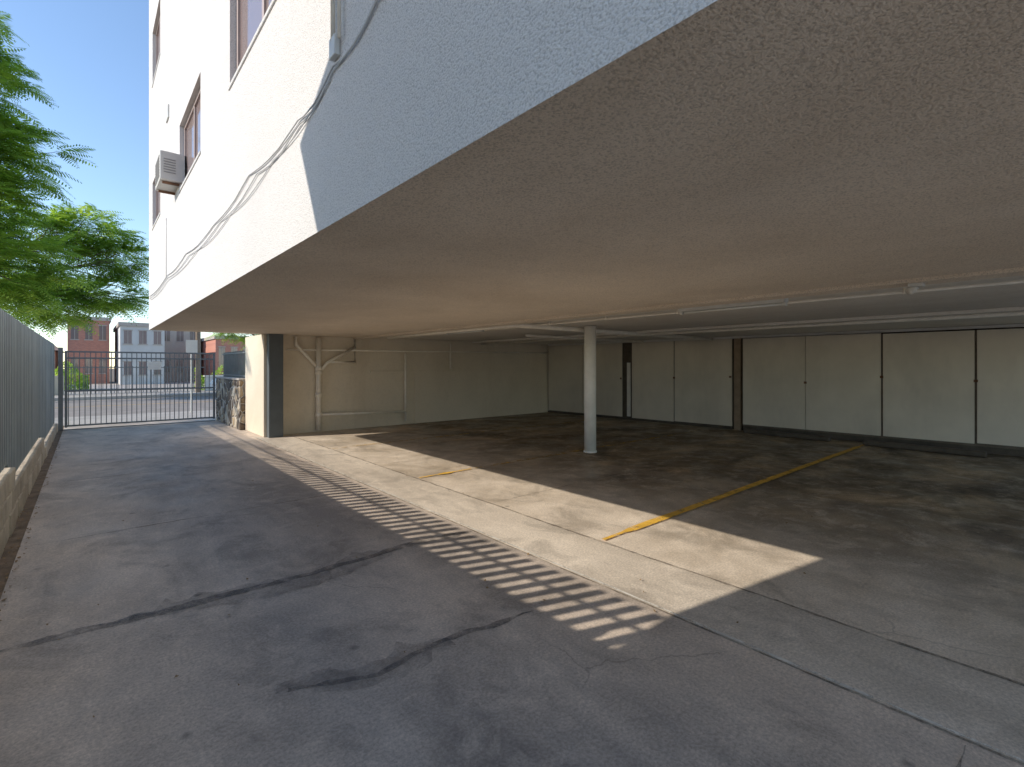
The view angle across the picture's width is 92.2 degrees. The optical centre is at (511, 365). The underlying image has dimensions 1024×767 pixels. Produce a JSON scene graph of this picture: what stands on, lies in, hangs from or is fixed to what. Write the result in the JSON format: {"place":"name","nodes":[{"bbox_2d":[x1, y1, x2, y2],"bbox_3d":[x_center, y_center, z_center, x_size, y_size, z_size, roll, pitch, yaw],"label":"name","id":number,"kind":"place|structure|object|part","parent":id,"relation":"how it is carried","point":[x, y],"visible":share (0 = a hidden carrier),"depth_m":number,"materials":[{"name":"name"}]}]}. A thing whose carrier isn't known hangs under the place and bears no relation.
{"place":"outdoors","nodes":[
{"label":"outdoors","id":0,"kind":"place"},
{"bbox_2d":[55,351,57,375],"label":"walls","id":1,"kind":"structure","parent":0,"point":[56,359],"depth_m":42.81,"materials":[{"name":"red paint"}]},
{"bbox_2d":[55,376,63,394],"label":"wall","id":2,"kind":"structure","parent":0,"point":[56,385],"depth_m":25.36,"materials":[{"name":"beige paint"}]},
{"bbox_2d":[63,369,164,427],"bbox_3d":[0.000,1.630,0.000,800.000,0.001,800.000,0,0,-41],"label":"ground","id":3,"kind":"structure","parent":0,"point":[109,380],"depth_m":76.48,"materials":[{"name":"grey concrete"}]},
{"bbox_2d":[0,423,57,558],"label":"blocks","id":4,"kind":"structure","parent":3,"relation":"on","point":[14,491],"depth_m":5.24,"materials":[{"name":"beige concrete"}]},
{"bbox_2d":[0,308,54,472],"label":"slat fence","id":5,"kind":"object","parent":4,"relation":"on","point":[27,387],"visible":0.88,"depth_m":6.06,"materials":[{"name":"grey metal"}]},
{"bbox_2d":[0,428,63,598],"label":"dirt strip","id":6,"kind":"object","parent":3,"relation":"on","point":[10,557],"visible":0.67,"depth_m":5.00,"materials":[{"name":"brown soil"}]},
{"bbox_2d":[67,320,108,383],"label":"walls","id":7,"kind":"structure","parent":3,"relation":"on","point":[82,344],"depth_m":41.12,"materials":[{"name":"red brick"}]},
{"bbox_2d":[71,325,105,372],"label":"windows","id":8,"kind":"structure","parent":7,"relation":"attached to","point":[88,336],"depth_m":40.98,"materials":[{"name":"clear glass"}]},
{"bbox_2d":[70,324,106,373],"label":"window trim","id":9,"kind":"structure","parent":7,"relation":"attached to","point":[92,340],"depth_m":41.33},
{"bbox_2d":[76,317,110,324],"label":"cornice","id":10,"kind":"structure","parent":7,"relation":"attached to","point":[103,318],"depth_m":41.44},
{"bbox_2d":[55,393,215,400],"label":"kerb","id":11,"kind":"structure","parent":3,"relation":"on","point":[129,397],"depth_m":24.65,"materials":[{"name":"concrete"}]},
{"bbox_2d":[64,410,207,417],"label":"kerb","id":12,"kind":"structure","parent":3,"relation":"on","point":[129,414],"depth_m":16.31,"materials":[{"name":"concrete"}]},
{"bbox_2d":[115,326,164,384],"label":"walls","id":13,"kind":"structure","parent":3,"relation":"on","point":[120,346],"depth_m":40.14,"materials":[{"name":"paint"}]},
{"bbox_2d":[113,322,148,331],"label":"cornice","id":14,"kind":"structure","parent":13,"relation":"attached to","point":[118,325],"depth_m":39.79,"materials":[{"name":"white concrete"}]},
{"bbox_2d":[124,330,160,374],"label":"windows","id":15,"kind":"structure","parent":13,"relation":"attached to","point":[128,337],"depth_m":40.00,"materials":[{"name":"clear glass"}]},
{"bbox_2d":[123,329,161,375],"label":"window trim","id":16,"kind":"structure","parent":13,"relation":"attached to","point":[143,344],"depth_m":40.14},
{"bbox_2d":[201,339,244,380],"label":"walls","id":17,"kind":"structure","parent":3,"relation":"on","point":[210,346],"depth_m":44.70,"materials":[{"name":"red brick"}]},
{"bbox_2d":[201,335,246,341],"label":"cornice","id":18,"kind":"structure","parent":17,"relation":"attached to","point":[210,338],"depth_m":44.36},
{"bbox_2d":[210,417,259,436],"bbox_3d":[-6.486,1.601,14.282,3.160,0.001,5.700,0,0,-41],"label":"swale apron","id":19,"kind":"object","parent":3,"relation":"on","point":[249,433],"visible":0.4,"depth_m":12.04,"materials":[{"name":"beige concrete"}]},
{"bbox_2d":[216,378,244,429],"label":"stone wall","id":20,"kind":"structure","parent":19,"relation":"on","point":[230,402],"depth_m":12.96,"materials":[{"name":"grey stone"}]},
{"bbox_2d":[215,376,244,379],"bbox_3d":[-7.594,0.334,13.530,0.460,0.047,2.990,0,0,-41],"label":"cap","id":21,"kind":"object","parent":20,"relation":"on","point":[230,378],"visible":0.63,"depth_m":13.28,"materials":[{"name":"concrete"}]},
{"bbox_2d":[222,350,244,377],"bbox_3d":[-7.620,-0.045,13.515,0.030,0.710,2.980,0,0,-41],"label":"railing","id":22,"kind":"object","parent":21,"relation":"on","point":[239,364],"visible":0.79,"depth_m":13.45,"materials":[{"name":"metal"}]},
{"bbox_2d":[245,334,266,436],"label":"end pier","id":23,"kind":"structure","parent":19,"relation":"on","point":[256,384],"depth_m":11.51,"materials":[{"name":"paint"}]},
{"bbox_2d":[267,334,282,437],"bbox_3d":[-5.342,0.441,11.105,0.300,2.319,0.195,0,0,-41],"label":"steel post","id":24,"kind":"object","parent":19,"relation":"on","point":[274,385],"visible":0.99,"depth_m":11.02,"materials":[{"name":"grey metal"}]},
{"bbox_2d":[0,0,252,368],"label":"sky","id":25,"kind":"structure","parent":0,"point":[91,57],"materials":[{"name":"blue"}]},
{"bbox_2d":[54,410,215,425],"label":"sidewalk","id":26,"kind":"structure","parent":0,"point":[86,420],"depth_m":15.34,"materials":[{"name":"concrete"}]},
{"bbox_2d":[0,11,102,330],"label":"jacaranda tree","id":27,"kind":"object","parent":26,"relation":"on","point":[14,181],"visible":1,"depth_m":12.77,"materials":[{"name":"green plant"}]},
{"bbox_2d":[186,340,197,411],"bbox_3d":[-11.111,0.350,17.086,0.340,2.500,0.070,0,0,-41],"label":"street sign","id":28,"kind":"object","parent":26,"relation":"on","point":[191,346],"visible":0.79,"depth_m":17.07,"materials":[{"name":"metal"}]},
{"bbox_2d":[55,396,215,417],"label":"street","id":29,"kind":"structure","parent":0,"point":[74,408],"depth_m":19.71,"materials":[{"name":"grey asphalt"}]},
{"bbox_2d":[210,374,233,390],"bbox_3d":[-13.886,0.873,27.114,4.492,1.493,1.760,0,0,-41],"label":"parked car","id":30,"kind":"object","parent":29,"relation":"on","point":[211,383],"visible":0.06,"depth_m":26.20,"materials":[{"name":"white paint"}]},
{"bbox_2d":[55,381,215,395],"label":"paving","id":31,"kind":"structure","parent":0,"point":[98,386],"depth_m":33.91,"materials":[{"name":"concrete"}]},
{"bbox_2d":[55,361,89,389],"bbox_3d":[-27.688,0.617,31.038,1.729,1.906,1.338,0,0,-41],"label":"shrub","id":32,"kind":"object","parent":31,"relation":"on","point":[81,380],"visible":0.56,"depth_m":30.98,"materials":[{"name":"green plant"}]},
{"bbox_2d":[64,366,203,393],"bbox_3d":[-20.929,0.750,27.661,6.250,1.500,0.040,0,0,-41],"label":"iron fence","id":33,"kind":"object","parent":31,"relation":"on","point":[114,367],"visible":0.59,"depth_m":27.45,"materials":[{"name":"black metal"}]},
{"bbox_2d":[194,365,233,389],"bbox_3d":[-15.251,0.713,33.735,11.112,1.724,1.144,0,0,-41],"label":"hedge","id":34,"kind":"object","parent":31,"relation":"on","point":[217,371],"visible":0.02,"depth_m":30.56,"materials":[{"name":"green plant"}]},
{"bbox_2d":[205,333,260,350],"bbox_3d":[-17.787,-2.085,35.087,6.157,7.205,6.209,0,0,25],"label":"street tree","id":35,"kind":"object","parent":31,"relation":"on","point":[242,337],"visible":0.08,"depth_m":34.37,"materials":[{"name":"green plant"}]},
{"bbox_2d":[55,391,215,397],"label":"sidewalk","id":36,"kind":"structure","parent":0,"point":[98,395],"depth_m":25.67,"materials":[{"name":"concrete"}]},
{"bbox_2d":[0,200,148,338],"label":"jacaranda tree","id":37,"kind":"object","parent":36,"relation":"on","point":[70,298],"visible":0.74,"depth_m":23.78,"materials":[{"name":"green plant"}]},
{"bbox_2d":[195,332,200,391],"bbox_3d":[-17.701,-2.700,27.785,2.000,8.600,0.280,0,0,-41],"label":"utility pole","id":38,"kind":"object","parent":36,"relation":"on","point":[198,336],"depth_m":27.69,"materials":[{"name":"brown wood"}]},
{"bbox_2d":[157,191,159,216],"bbox_3d":[-6.321,-3.025,8.876,0.006,0.750,1.200,0,0,-41],"label":"window pane","id":39,"kind":"object","parent":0,"point":[158,202],"visible":0.07,"depth_m":9.18,"materials":[{"name":"glass"}]},
{"bbox_2d":[165,331,194,381],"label":"walls","id":40,"kind":"structure","parent":0,"point":[173,345],"depth_m":46.59,"materials":[{"name":"beige paint"}]},
{"bbox_2d":[165,331,194,372],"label":"window trim","id":41,"kind":"structure","parent":40,"relation":"attached to","point":[176,341],"depth_m":46.24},
{"bbox_2d":[165,331,195,371],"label":"windows","id":42,"kind":"structure","parent":40,"relation":"attached to","point":[180,335],"depth_m":46.79,"materials":[{"name":"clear glass"}]},
{"bbox_2d":[205,377,212,390],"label":"wall","id":43,"kind":"structure","parent":0,"point":[207,382],"depth_m":29.72,"materials":[{"name":"paint"}]},
{"bbox_2d":[0,418,1023,766],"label":"driveway","id":44,"kind":"structure","parent":0,"point":[572,670],"depth_m":2.77,"materials":[{"name":"concrete"}]},
{"bbox_2d":[58,347,214,430],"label":"driveway gate","id":45,"kind":"structure","parent":44,"relation":"on","point":[154,365],"depth_m":13.13,"materials":[{"name":"metal"}]},
{"bbox_2d":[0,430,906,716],"bbox_3d":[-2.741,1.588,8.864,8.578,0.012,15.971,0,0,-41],"label":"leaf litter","id":46,"kind":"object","parent":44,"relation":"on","point":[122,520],"visible":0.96,"depth_m":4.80,"materials":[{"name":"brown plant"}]},
{"bbox_2d":[0,425,1023,766],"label":"driveway seams","id":47,"kind":"object","parent":44,"relation":"on","point":[240,591],"visible":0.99,"depth_m":3.04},
{"bbox_2d":[255,434,1023,764],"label":"swale","id":48,"kind":"structure","parent":44,"relation":"in","point":[977,704],"depth_m":3.07,"materials":[{"name":"concrete"}]},
{"bbox_2d":[288,412,1023,683],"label":"carport floor","id":49,"kind":"structure","parent":0,"point":[942,575],"depth_m":5.61,"materials":[{"name":"concrete"}]},
{"bbox_2d":[283,335,547,434],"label":"wall","id":50,"kind":"structure","parent":49,"relation":"on","point":[357,386],"depth_m":12.86,"materials":[{"name":"paint"}]},
{"bbox_2d":[286,337,548,429],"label":"wall pipes","id":51,"kind":"object","parent":50,"relation":"attached to","point":[319,368],"depth_m":12.18,"materials":[{"name":"beige metal"}]},
{"bbox_2d":[419,468,470,477],"bbox_3d":[-0.979,1.588,7.319,0.921,0.001,0.102,0,0,-41],"label":"parking stall line","id":52,"kind":"object","parent":49,"relation":"on","point":[444,473],"visible":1,"depth_m":7.28,"materials":[{"name":"yellow paint"}]},
{"bbox_2d":[357,419,596,445],"bbox_3d":[-0.320,1.588,12.219,8.320,0.001,0.108,0,0,-41],"label":"parking stall line","id":53,"kind":"object","parent":49,"relation":"on","point":[448,435],"visible":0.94,"depth_m":11.26,"materials":[{"name":"yellow paint"}]},
{"bbox_2d":[414,371,548,422],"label":"wall","id":54,"kind":"structure","parent":49,"relation":"on","point":[443,396],"depth_m":15.13,"materials":[{"name":"paint"}]},
{"bbox_2d":[370,370,547,372],"bbox_3d":[-1.164,0.155,15.049,6.700,0.050,0.049,0,0,-41],"label":"wall ledge","id":55,"kind":"object","parent":54,"relation":"on","point":[454,371],"depth_m":14.65,"materials":[{"name":"paint"}]},
{"bbox_2d":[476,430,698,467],"bbox_3d":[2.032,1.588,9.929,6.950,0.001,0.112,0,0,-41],"label":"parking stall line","id":56,"kind":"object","parent":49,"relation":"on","point":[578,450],"visible":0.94,"depth_m":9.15,"materials":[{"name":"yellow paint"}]},
{"bbox_2d":[602,445,862,539],"bbox_3d":[3.978,1.588,7.238,8.320,0.001,0.108,0,0,-41],"label":"parking stall line","id":57,"kind":"object","parent":49,"relation":"on","point":[671,514],"visible":1,"depth_m":5.95,"materials":[{"name":"yellow paint"}]},
{"bbox_2d":[548,324,1023,456],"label":"storage cabinets","id":58,"kind":"object","parent":49,"relation":"on","point":[961,387],"visible":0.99,"depth_m":10.82,"materials":[{"name":"beige wood"}]},
{"bbox_3d":[1.783,0.418,16.530,0.030,2.216,1.502,0,0,-43],"label":"door","id":59,"kind":"part","parent":58,"relation":"part of","materials":[{"name":"white wood"}]},
{"bbox_3d":[2.817,0.419,15.424,0.030,2.218,1.497,0,0,-43],"label":"door","id":60,"kind":"part","parent":58,"relation":"part of","materials":[{"name":"white wood"}]},
{"bbox_3d":[4.025,0.424,14.132,0.030,2.228,1.342,0,0,-43],"label":"door","id":61,"kind":"part","parent":58,"relation":"part of","materials":[{"name":"white wood"}]},
{"bbox_3d":[5.039,0.417,13.049,0.030,2.214,1.577,0,0,-43],"label":"door","id":62,"kind":"part","parent":58,"relation":"part of","materials":[{"name":"white wood"}]},
{"bbox_3d":[6.175,0.381,11.658,0.030,2.115,1.377,0,0,-43],"label":"door","id":63,"kind":"part","parent":58,"relation":"part of","materials":[{"name":"white wood"}]},
{"bbox_3d":[7.120,0.379,10.641,0.030,2.116,1.382,0,0,-43],"label":"door","id":64,"kind":"part","parent":58,"relation":"part of","materials":[{"name":"white wood"}]},
{"bbox_3d":[8.084,0.388,9.610,0.030,2.096,1.372,0,0,-43],"label":"door","id":65,"kind":"part","parent":58,"relation":"part of","materials":[{"name":"white wood"}]},
{"bbox_3d":[9.045,0.380,8.581,0.030,2.084,1.377,0,0,-43],"label":"door","id":66,"kind":"part","parent":58,"relation":"part of","materials":[{"name":"white wood"}]},
{"bbox_2d":[743,429,830,440],"bbox_3d":[6.154,1.548,11.122,0.150,0.096,1.800,0,0,-41],"label":"wheel stop","id":67,"kind":"object","parent":49,"relation":"on","point":[792,435],"visible":1,"depth_m":10.99,"materials":[{"name":"grey concrete"}]},
{"bbox_2d":[381,275,1023,343],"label":"ceiling","id":68,"kind":"structure","parent":0,"point":[997,296],"depth_m":7.46,"materials":[{"name":"paint"}]},
{"bbox_2d":[386,280,1023,344],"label":"ceiling pipes","id":69,"kind":"object","parent":68,"relation":"attached to","point":[548,326],"visible":0.77,"depth_m":8.47,"materials":[{"name":"white metal"}]},
{"bbox_2d":[446,330,483,334],"bbox_3d":[-0.962,-0.703,9.901,0.120,0.095,1.250,0,0,-41],"label":"fluorescent fixture","id":70,"kind":"object","parent":69,"relation":"attached to","point":[465,332],"visible":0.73,"depth_m":9.83,"materials":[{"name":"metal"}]},
{"bbox_2d":[905,282,924,294],"bbox_3d":[3.364,-0.640,4.118,0.126,0.099,0.120,0,0,-41],"label":"security light","id":71,"kind":"object","parent":69,"relation":"attached to","point":[912,288],"visible":1,"depth_m":4.09,"materials":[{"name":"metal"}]},
{"bbox_2d":[679,298,787,314],"bbox_3d":[2.566,-0.703,5.813,0.120,0.095,1.250,0,0,-41],"label":"fluorescent fixture","id":72,"kind":"object","parent":68,"relation":"attached to","point":[757,304],"visible":0.84,"depth_m":5.71,"materials":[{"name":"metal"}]},
{"bbox_2d":[472,306,1023,342],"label":"ceiling beam","id":73,"kind":"structure","parent":68,"relation":"attached to","point":[975,311],"depth_m":7.89,"materials":[{"name":"white paint"}]},
{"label":"window trim","id":74,"kind":"object","parent":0,"visible":0},
{"bbox_2d":[219,347,244,366],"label":"windows","id":75,"kind":"structure","parent":74,"relation":"attached to","point":[221,350],"depth_m":43.81,"materials":[{"name":"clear glass"}]},
{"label":"outer walls","id":76,"kind":"object","parent":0,"visible":0},
{"bbox_2d":[149,0,716,329],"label":"side wall","id":77,"kind":"structure","parent":76,"relation":"attached to","point":[414,88],"depth_m":2.57,"materials":[{"name":"white paint"}]},
{"bbox_2d":[152,53,159,87],"bbox_3d":[-6.363,-5.282,8.841,0.060,0.034,1.340,0,0,-41],"label":"window sill","id":78,"kind":"structure","parent":77,"relation":"attached to","point":[155,70],"depth_m":8.78,"materials":[{"name":"white paint"}]},
{"bbox_2d":[156,16,159,64],"bbox_3d":[-6.320,-5.800,8.878,0.050,1.000,1.300,0,0,-41],"label":"window frame","id":79,"kind":"object","parent":77,"relation":"attached to","point":[156,37],"visible":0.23,"depth_m":9.29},
{"bbox_2d":[157,26,159,60],"bbox_3d":[-6.321,-5.800,8.876,0.006,0.900,1.200,0,0,-41],"label":"window pane","id":80,"kind":"object","parent":79,"relation":"in","point":[158,43],"visible":0.21,"depth_m":9.18,"materials":[{"name":"glass"}]},
{"bbox_2d":[166,104,168,122],"bbox_3d":[-5.258,-3.850,7.516,0.019,0.200,0.250,0,0,-41],"label":"wall vent","id":81,"kind":"object","parent":77,"relation":"attached to","point":[167,113],"depth_m":7.43,"materials":[{"name":"metal"}]},
{"bbox_2d":[178,151,200,192],"bbox_3d":[-3.913,-2.332,6.001,0.060,0.034,1.640,0,0,-41],"label":"window sill","id":82,"kind":"structure","parent":77,"relation":"attached to","point":[191,168],"depth_m":5.86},
{"bbox_2d":[184,87,200,177],"bbox_3d":[-3.870,-2.785,6.039,0.050,0.870,1.600,0,0,-41],"label":"window frame","id":83,"kind":"object","parent":77,"relation":"attached to","point":[193,110],"visible":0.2,"depth_m":6.01,"materials":[{"name":"metal"}]},
{"bbox_2d":[155,150,185,194],"bbox_3d":[-4.652,-2.615,6.734,0.326,0.410,0.585,0,0,-41],"label":"window air conditioner","id":84,"kind":"object","parent":83,"relation":"in","point":[170,172],"depth_m":6.53,"materials":[{"name":"white metal"}]},
{"bbox_2d":[186,96,200,175],"bbox_3d":[-3.871,-2.785,6.037,0.006,0.770,1.500,0,0,-41],"label":"window pane","id":85,"kind":"object","parent":83,"relation":"in","point":[189,145],"visible":0.43,"depth_m":6.22,"materials":[{"name":"glass"}]},
{"bbox_2d":[236,0,265,69],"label":"window frame","id":86,"kind":"object","parent":77,"relation":"attached to","point":[238,28],"visible":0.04,"depth_m":4.28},
{"bbox_2d":[240,0,271,61],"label":"window pane","id":87,"kind":"object","parent":86,"relation":"in","point":[250,16],"visible":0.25,"depth_m":4.07,"materials":[{"name":"clear glass"}]},
{"bbox_2d":[228,0,275,90],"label":"window sill","id":88,"kind":"structure","parent":77,"relation":"attached to","point":[268,11],"depth_m":3.66,"materials":[{"name":"white paint"}]},
{"bbox_2d":[149,0,377,298],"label":"facade cables","id":89,"kind":"object","parent":77,"relation":"attached to","point":[334,47],"visible":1,"depth_m":2.59,"materials":[{"name":"rubber"}]},
{"bbox_2d":[150,0,1023,337],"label":"soffit","id":90,"kind":"structure","parent":76,"relation":"attached to","point":[726,148],"depth_m":2.00,"materials":[{"name":"paint"}]},
{"bbox_2d":[353,267,1023,338],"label":"ceiling step","id":91,"kind":"object","parent":90,"relation":"attached to","point":[1009,272],"visible":0.75,"depth_m":4.96,"materials":[{"name":"white paint"}]},
{"bbox_3d":[1.455,1.585,9.167,0.250,0.030,0.250,0,0,-41],"label":"base collar","id":92,"kind":"object","parent":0,"visible":0},
{"bbox_2d":[584,326,595,450],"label":"support column","id":93,"kind":"structure","parent":92,"relation":"on","point":[589,388],"depth_m":9.07,"materials":[{"name":"white paint"}]}
]}

